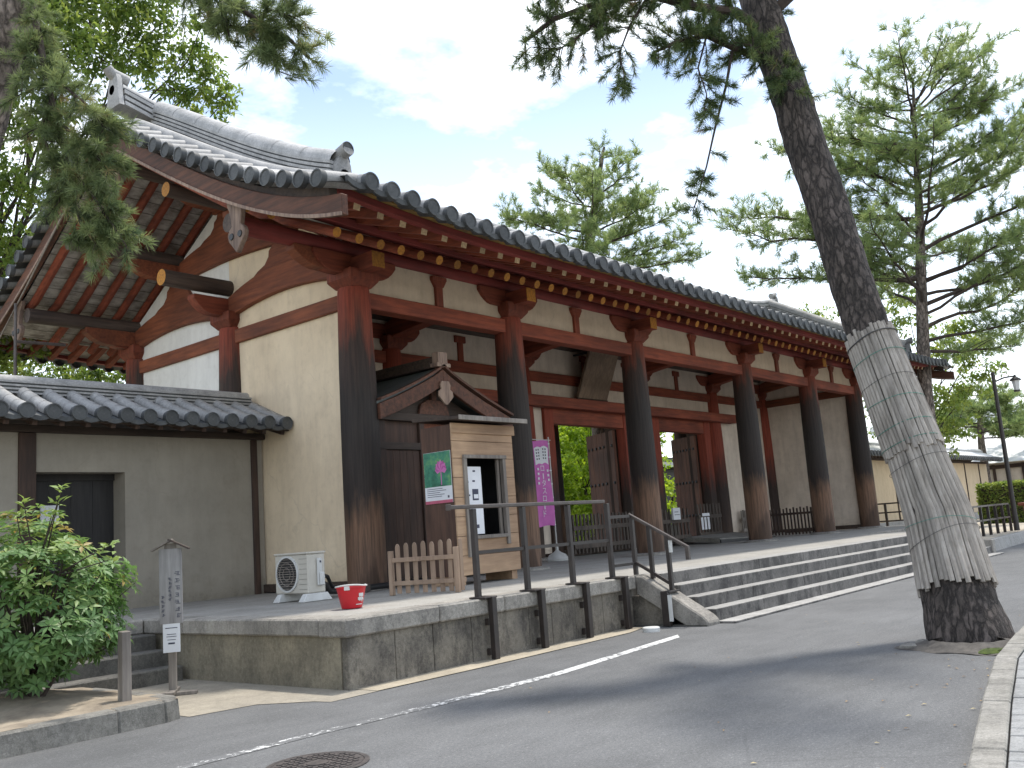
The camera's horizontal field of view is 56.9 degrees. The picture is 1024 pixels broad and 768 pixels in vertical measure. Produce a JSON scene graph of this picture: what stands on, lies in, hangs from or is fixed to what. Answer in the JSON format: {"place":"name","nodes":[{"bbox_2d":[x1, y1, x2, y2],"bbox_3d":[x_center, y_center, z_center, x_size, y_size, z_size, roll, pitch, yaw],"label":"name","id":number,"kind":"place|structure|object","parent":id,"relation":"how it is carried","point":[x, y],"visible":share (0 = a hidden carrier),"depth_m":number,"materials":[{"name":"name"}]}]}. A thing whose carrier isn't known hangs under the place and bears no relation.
{"place":"outdoors","nodes":[
{"label":"outdoors","id":0,"kind":"place"},
{"bbox_2d":[132,679,375,716],"bbox_3d":[-4.630,3.399,9.541,4.560,0.001,4.650,-12,-12,39],"label":"concrete apron","id":1,"kind":"object","parent":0,"point":[212,696],"visible":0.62,"depth_m":10.16,"materials":[{"name":"beige concrete"}]},
{"bbox_2d":[150,539,197,695],"bbox_3d":[-3.877,2.648,10.760,0.438,1.750,0.438,-10,-11,32],"label":"sign post","id":2,"kind":"object","parent":1,"relation":"on","point":[170,590],"visible":1,"depth_m":10.73,"materials":[{"name":"grey wood"}]},
{"bbox_2d":[0,543,1023,767],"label":"road","id":3,"kind":"structure","parent":0,"point":[813,667],"depth_m":8.05,"materials":[{"name":"grey asphalt"}]},
{"bbox_2d":[0,688,179,759],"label":"bed kerb","id":4,"kind":"structure","parent":3,"relation":"on","point":[40,736],"depth_m":8.39,"materials":[{"name":"concrete"}]},
{"bbox_2d":[0,687,176,731],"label":"bed soil","id":5,"kind":"structure","parent":4,"relation":"on","point":[26,710],"depth_m":8.96,"materials":[{"name":"beige soil"}]},
{"bbox_2d":[0,483,143,699],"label":"shrub","id":6,"kind":"object","parent":5,"relation":"on","point":[54,645],"visible":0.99,"depth_m":9.24,"materials":[{"name":"green plant"}]},
{"bbox_2d":[118,631,131,701],"bbox_3d":[-3.759,2.779,9.161,0.100,0.745,0.100,-12,-12,39],"label":"wooden stake","id":7,"kind":"object","parent":5,"relation":"on","point":[124,670],"visible":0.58,"depth_m":9.13,"materials":[{"name":"grey wood"}]},
{"bbox_2d":[0,0,338,285],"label":"pine tree","id":8,"kind":"object","parent":3,"relation":"on","point":[21,40],"visible":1,"depth_m":7.81,"materials":[{"name":"green plant"}]},
{"bbox_2d":[266,751,369,767],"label":"manhole cover","id":9,"kind":"object","parent":3,"relation":"on","point":[341,759],"visible":1,"depth_m":6.78,"materials":[{"name":"metal"}]},
{"bbox_2d":[175,635,678,767],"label":"road marking","id":10,"kind":"object","parent":3,"relation":"on","point":[202,762],"visible":1,"depth_m":8.69,"materials":[{"name":"paint"}]},
{"bbox_2d":[357,627,642,690],"bbox_3d":[0.166,3.434,12.046,0.520,0.001,5.360,-12,-12,39],"label":"gutter strip","id":11,"kind":"object","parent":3,"relation":"on","point":[455,669],"visible":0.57,"depth_m":11.47,"materials":[{"name":"concrete"}]},
{"bbox_2d":[530,615,1019,767],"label":"fallen leaves","id":12,"kind":"object","parent":3,"relation":"on","point":[882,700],"visible":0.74,"depth_m":7.58,"materials":[{"name":"brown plant"}]},
{"bbox_2d":[894,637,1009,655],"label":"tree pit soil","id":13,"kind":"object","parent":3,"relation":"on","point":[933,646],"visible":0.52,"depth_m":9.66,"materials":[{"name":"soil"}]},
{"bbox_2d":[508,0,1014,642],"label":"pine tree","id":14,"kind":"object","parent":13,"relation":"in","point":[956,578],"visible":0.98,"depth_m":11.92,"materials":[{"name":"green plant"}]},
{"bbox_2d":[899,643,916,649],"bbox_3d":[4.247,2.809,10.098,0.193,0.080,0.197,-12,-12,39],"label":"stone","id":15,"kind":"object","parent":13,"relation":"on","point":[906,645],"visible":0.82,"depth_m":10.05,"materials":[{"name":"stone"}]},
{"bbox_2d":[978,647,1003,653],"bbox_3d":[5.041,2.632,9.453,0.855,0.040,0.293,0,-10,-24],"label":"moss patch","id":16,"kind":"object","parent":13,"relation":"on","point":[990,650],"visible":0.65,"depth_m":9.31,"materials":[{"name":"green plant"}]},
{"bbox_2d":[990,530,1023,550],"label":"forecourt kerb","id":17,"kind":"structure","parent":3,"relation":"on","point":[1008,540],"depth_m":29.43,"materials":[{"name":"stone"}]},
{"bbox_2d":[0,0,1023,457],"label":"sky","id":18,"kind":"structure","parent":0,"point":[426,98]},
{"bbox_2d":[642,626,659,631],"bbox_3d":[1.993,3.508,13.515,0.250,0.064,0.250,-12,-12,39],"label":"drain cap","id":19,"kind":"object","parent":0,"point":[651,629],"visible":1,"depth_m":13.42,"materials":[{"name":"white plastic"}]},
{"bbox_2d":[977,518,1023,538],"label":"gravel forecourt","id":20,"kind":"structure","parent":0,"point":[995,533],"depth_m":36.85,"materials":[{"name":"beige gravel"}]},
{"bbox_2d":[706,13,1023,420],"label":"pine tree","id":21,"kind":"object","parent":20,"relation":"on","point":[891,148],"visible":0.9,"depth_m":35.38,"materials":[{"name":"green plant"}]},
{"bbox_2d":[878,502,903,525],"bbox_3d":[16.178,5.450,38.587,3.490,1.300,0.090,-12,-12,39],"label":"railing","id":22,"kind":"object","parent":20,"relation":"on","point":[885,512],"visible":0.08,"depth_m":39.08,"materials":[{"name":"metal"}]},
{"bbox_2d":[794,441,1002,532],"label":"side wall","id":23,"kind":"structure","parent":20,"relation":"on","point":[970,474],"depth_m":52.37,"materials":[{"name":"beige paint"}]},
{"bbox_2d":[798,285,1017,457],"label":"broadleaf tree","id":24,"kind":"object","parent":20,"relation":"on","point":[949,403],"visible":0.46,"depth_m":44.55,"materials":[{"name":"green plant"}]},
{"bbox_2d":[868,409,1023,481],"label":"hall","id":25,"kind":"structure","parent":20,"relation":"on","point":[1015,449],"depth_m":63.90,"materials":[{"name":"paint"}]},
{"bbox_2d":[972,503,1012,535],"bbox_3d":[16.490,4.764,32.883,0.091,1.080,7.291,-12,-12,38],"label":"railing","id":26,"kind":"object","parent":20,"relation":"on","point":[989,519],"visible":0.45,"depth_m":33.98,"materials":[{"name":"metal"}]},
{"bbox_2d":[975,479,1023,523],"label":"hedge","id":27,"kind":"object","parent":20,"relation":"on","point":[996,492],"visible":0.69,"depth_m":45.15,"materials":[{"name":"green plant"}]},
{"bbox_2d":[991,372,1021,529],"bbox_3d":[18.639,2.415,34.864,1.111,5.850,0.388,-5,-9,8],"label":"street lamp","id":28,"kind":"object","parent":20,"relation":"on","point":[1015,380],"visible":1,"depth_m":34.83,"materials":[{"name":"black metal"}]},
{"bbox_2d":[1008,652,1023,767],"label":"pavement","id":29,"kind":"structure","parent":0,"point":[1016,753],"depth_m":5.97,"materials":[{"name":"grey concrete"}]},
{"label":"ground","id":30,"kind":"structure","parent":0,"visible":0},
{"bbox_2d":[0,0,245,383],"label":"broadleaf tree","id":31,"kind":"object","parent":30,"relation":"on","point":[115,14],"visible":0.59,"depth_m":23.23,"materials":[{"name":"green plant"}]},
{"bbox_2d":[0,525,1003,691],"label":"stone platform","id":32,"kind":"structure","parent":30,"relation":"on","point":[380,636],"depth_m":12.66,"materials":[{"name":"stone"}]},
{"bbox_2d":[13,303,65,374],"bbox_3d":[-8.736,1.354,17.459,0.060,5.720,0.951,-12,-12,39],"label":"metal pole","id":33,"kind":"object","parent":32,"relation":"on","point":[16,341],"visible":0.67,"depth_m":17.50,"materials":[{"name":"metal"}]},
{"bbox_2d":[0,374,292,617],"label":"side wall","id":34,"kind":"structure","parent":32,"relation":"on","point":[143,470],"depth_m":16.55,"materials":[{"name":"grey paint"}]},
{"bbox_2d":[36,474,114,615],"bbox_3d":[-7.431,2.708,15.894,0.110,2.370,1.500,-12,-12,39],"label":"door","id":35,"kind":"structure","parent":34,"relation":"in","point":[90,513],"depth_m":16.14,"materials":[{"name":"black wood"}]},
{"bbox_2d":[273,551,331,602],"bbox_3d":[-3.215,2.936,14.386,0.887,0.730,0.539,-12,-12,39],"label":"air conditioner","id":36,"kind":"object","parent":32,"relation":"on","point":[300,577],"visible":1,"depth_m":14.20,"materials":[{"name":"white plastic"}]},
{"bbox_2d":[335,584,366,608],"bbox_3d":[-2.020,2.663,11.872,0.403,0.304,0.403,-12,-12,39],"label":"bucket","id":37,"kind":"object","parent":32,"relation":"on","point":[350,596],"visible":1,"depth_m":11.74,"materials":[{"name":"red plastic"}]},
{"bbox_2d":[325,574,428,593],"bbox_3d":[-2.339,3.235,15.688,0.343,0.399,2.869,-9,-10,28],"label":"conduit","id":38,"kind":"object","parent":32,"relation":"on","point":[330,587],"visible":0.38,"depth_m":15.50,"materials":[{"name":"black plastic"}]},
{"bbox_2d":[387,538,466,595],"bbox_3d":[-1.258,2.700,13.949,1.169,0.770,0.236,-8,-10,21],"label":"picket fence","id":39,"kind":"object","parent":32,"relation":"on","point":[458,578],"visible":1,"depth_m":13.85,"materials":[{"name":"brown wood"}]},
{"bbox_2d":[376,351,513,581],"bbox_3d":[-2.276,1.765,19.088,3.180,4.330,3.680,-12,-12,39],"label":"wooden hut","id":40,"kind":"object","parent":32,"relation":"on","point":[434,386],"visible":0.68,"depth_m":17.72,"materials":[{"name":"brown wood"}]},
{"bbox_2d":[386,449,421,579],"bbox_3d":[-1.992,2.399,17.458,0.080,2.370,0.870,-12,-12,39],"label":"door","id":41,"kind":"structure","parent":40,"relation":"in","point":[420,576],"depth_m":17.45,"materials":[{"name":"brown wood"}]},
{"bbox_2d":[412,414,526,586],"bbox_3d":[-0.628,1.979,16.289,1.120,2.830,1.780,-12,-12,39],"label":"ticket booth","id":42,"kind":"object","parent":32,"relation":"on","point":[484,443],"visible":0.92,"depth_m":16.08,"materials":[{"name":"brown wood"}]},
{"bbox_2d":[423,450,452,504],"bbox_3d":[-1.243,1.568,15.812,0.630,0.860,0.016,-12,-12,39],"label":"lotus poster","id":43,"kind":"object","parent":42,"relation":"attached to","point":[438,477],"visible":1,"depth_m":15.80,"materials":[{"name":"green paper"}]},
{"bbox_2d":[467,467,484,533],"bbox_3d":[-0.650,1.970,16.001,0.022,1.140,0.450,-12,-12,39],"label":"price sheet","id":44,"kind":"object","parent":42,"relation":"in","point":[475,485],"visible":0.59,"depth_m":16.06,"materials":[{"name":"white paper"}]},
{"bbox_2d":[462,454,510,556],"bbox_3d":[-0.419,2.059,16.093,0.100,1.700,1.100,-12,-12,39],"label":"window frame","id":45,"kind":"structure","parent":42,"relation":"in","point":[507,534],"depth_m":16.19,"materials":[{"name":"brown wood"}]},
{"bbox_2d":[0,65,954,592],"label":"temple gate","id":46,"kind":"structure","parent":32,"relation":"on","point":[308,291],"depth_m":20.23,"materials":[{"name":"wood"}]},
{"bbox_2d":[573,351,617,401],"bbox_3d":[2.579,-0.214,28.890,0.842,1.610,1.600,-12,-12,39],"label":"name plaque","id":47,"kind":"object","parent":46,"relation":"attached to","point":[597,376],"visible":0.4,"depth_m":28.75,"materials":[{"name":"brown wood"}]},
{"bbox_2d":[586,430,623,540],"bbox_3d":[3.027,3.432,31.020,0.135,3.620,1.844,0,-10,-23],"label":"door leaf","id":48,"kind":"structure","parent":46,"relation":"in","point":[596,444],"depth_m":31.07,"materials":[{"name":"brown wood"}]},
{"bbox_2d":[671,435,704,535],"bbox_3d":[6.489,3.795,34.931,0.135,3.620,1.554,0,-10,-23],"label":"door leaf","id":49,"kind":"structure","parent":46,"relation":"in","point":[683,486],"depth_m":34.94,"materials":[{"name":"brown wood"}]},
{"bbox_2d":[532,437,567,561],"bbox_3d":[0.994,2.950,24.378,0.572,3.210,1.024,-7,-10,19],"label":"banner","id":50,"kind":"object","parent":32,"relation":"on","point":[544,483],"visible":0.98,"depth_m":24.32,"materials":[{"name":"purple fabric"}]},
{"bbox_2d":[445,500,690,658],"bbox_3d":[0.959,2.523,12.855,1.060,1.930,4.200,-12,-12,39],"label":"handrail","id":51,"kind":"object","parent":32,"relation":"attached to","point":[588,630],"visible":1,"depth_m":13.30,"materials":[{"name":"brown metal"}]},
{"bbox_2d":[571,511,636,553],"bbox_3d":[2.895,4.402,28.180,0.070,1.120,3.600,-12,-12,39],"label":"slatted barrier","id":52,"kind":"object","parent":32,"relation":"on","point":[595,526],"visible":0.71,"depth_m":27.71,"materials":[{"name":"brown wood"}]},
{"bbox_2d":[661,508,691,543],"bbox_3d":[5.235,4.583,30.420,0.070,1.120,1.950,-12,-12,39],"label":"slatted barrier","id":53,"kind":"object","parent":32,"relation":"on","point":[666,522],"visible":0.66,"depth_m":30.55,"materials":[{"name":"brown wood"}]},
{"bbox_2d":[671,508,680,519],"bbox_3d":[5.290,4.187,30.444,0.088,0.380,0.440,-12,-12,39],"label":"notice box","id":54,"kind":"object","parent":53,"relation":"attached to","point":[675,513],"visible":1,"depth_m":30.37,"materials":[{"name":"white paper"}]},
{"bbox_2d":[696,503,723,535],"bbox_3d":[6.923,4.797,32.976,0.070,1.250,1.650,-12,-12,39],"label":"slatted barrier","id":55,"kind":"object","parent":32,"relation":"on","point":[714,515],"visible":0.66,"depth_m":33.05,"materials":[{"name":"brown wood"}]},
{"bbox_2d":[701,513,710,529],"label":"notice sheets","id":56,"kind":"object","parent":55,"relation":"hanging from","point":[705,520],"visible":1,"depth_m":32.62,"materials":[{"name":"white paper"}]},
{"bbox_2d":[680,532,775,542],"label":"ramp","id":57,"kind":"structure","parent":32,"relation":"on","point":[725,537],"depth_m":30.70,"materials":[{"name":"concrete"}]},
{"bbox_2d":[740,510,747,532],"bbox_3d":[8.854,5.213,35.538,0.070,0.950,0.800,-12,-12,39],"label":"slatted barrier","id":58,"kind":"object","parent":32,"relation":"on","point":[744,522],"visible":0.33,"depth_m":35.34,"materials":[{"name":"brown wood"}]},
{"bbox_2d":[770,506,813,535],"bbox_3d":[9.713,4.771,32.876,1.600,0.940,0.080,-12,-12,39],"label":"slatted barrier","id":59,"kind":"object","parent":32,"relation":"on","point":[794,513],"visible":0.88,"depth_m":32.84,"materials":[{"name":"brown wood"}]},
{"bbox_2d":[490,128,711,434],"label":"pine tree","id":60,"kind":"object","parent":30,"relation":"on","point":[592,190],"visible":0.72,"depth_m":40.01,"materials":[{"name":"green plant"}]},
{"bbox_2d":[558,425,671,540],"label":"maple tree","id":61,"kind":"object","parent":30,"relation":"on","point":[573,488],"visible":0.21,"depth_m":47.15,"materials":[{"name":"green plant"}]},
{"bbox_2d":[563,427,671,536],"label":"maple tree","id":62,"kind":"object","parent":30,"relation":"on","point":[664,457],"visible":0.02,"depth_m":58.11,"materials":[{"name":"green plant"}]},
{"bbox_2d":[562,427,676,533],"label":"maple tree","id":63,"kind":"object","parent":30,"relation":"on","point":[582,454],"visible":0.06,"depth_m":52.12,"materials":[{"name":"green plant"}]},
{"bbox_2d":[575,457,679,541],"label":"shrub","id":64,"kind":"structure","parent":30,"relation":"on","point":[670,471],"depth_m":60.06,"materials":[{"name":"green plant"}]},
{"bbox_2d":[935,380,1023,482],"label":"pine tree","id":65,"kind":"object","parent":30,"relation":"on","point":[1013,423],"visible":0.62,"depth_m":60.74,"materials":[{"name":"green plant"}]},
{"bbox_2d":[968,626,1023,767],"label":"kerb","id":66,"kind":"structure","parent":30,"relation":"on","point":[991,744],"depth_m":6.32,"materials":[{"name":"concrete"}]}
]}

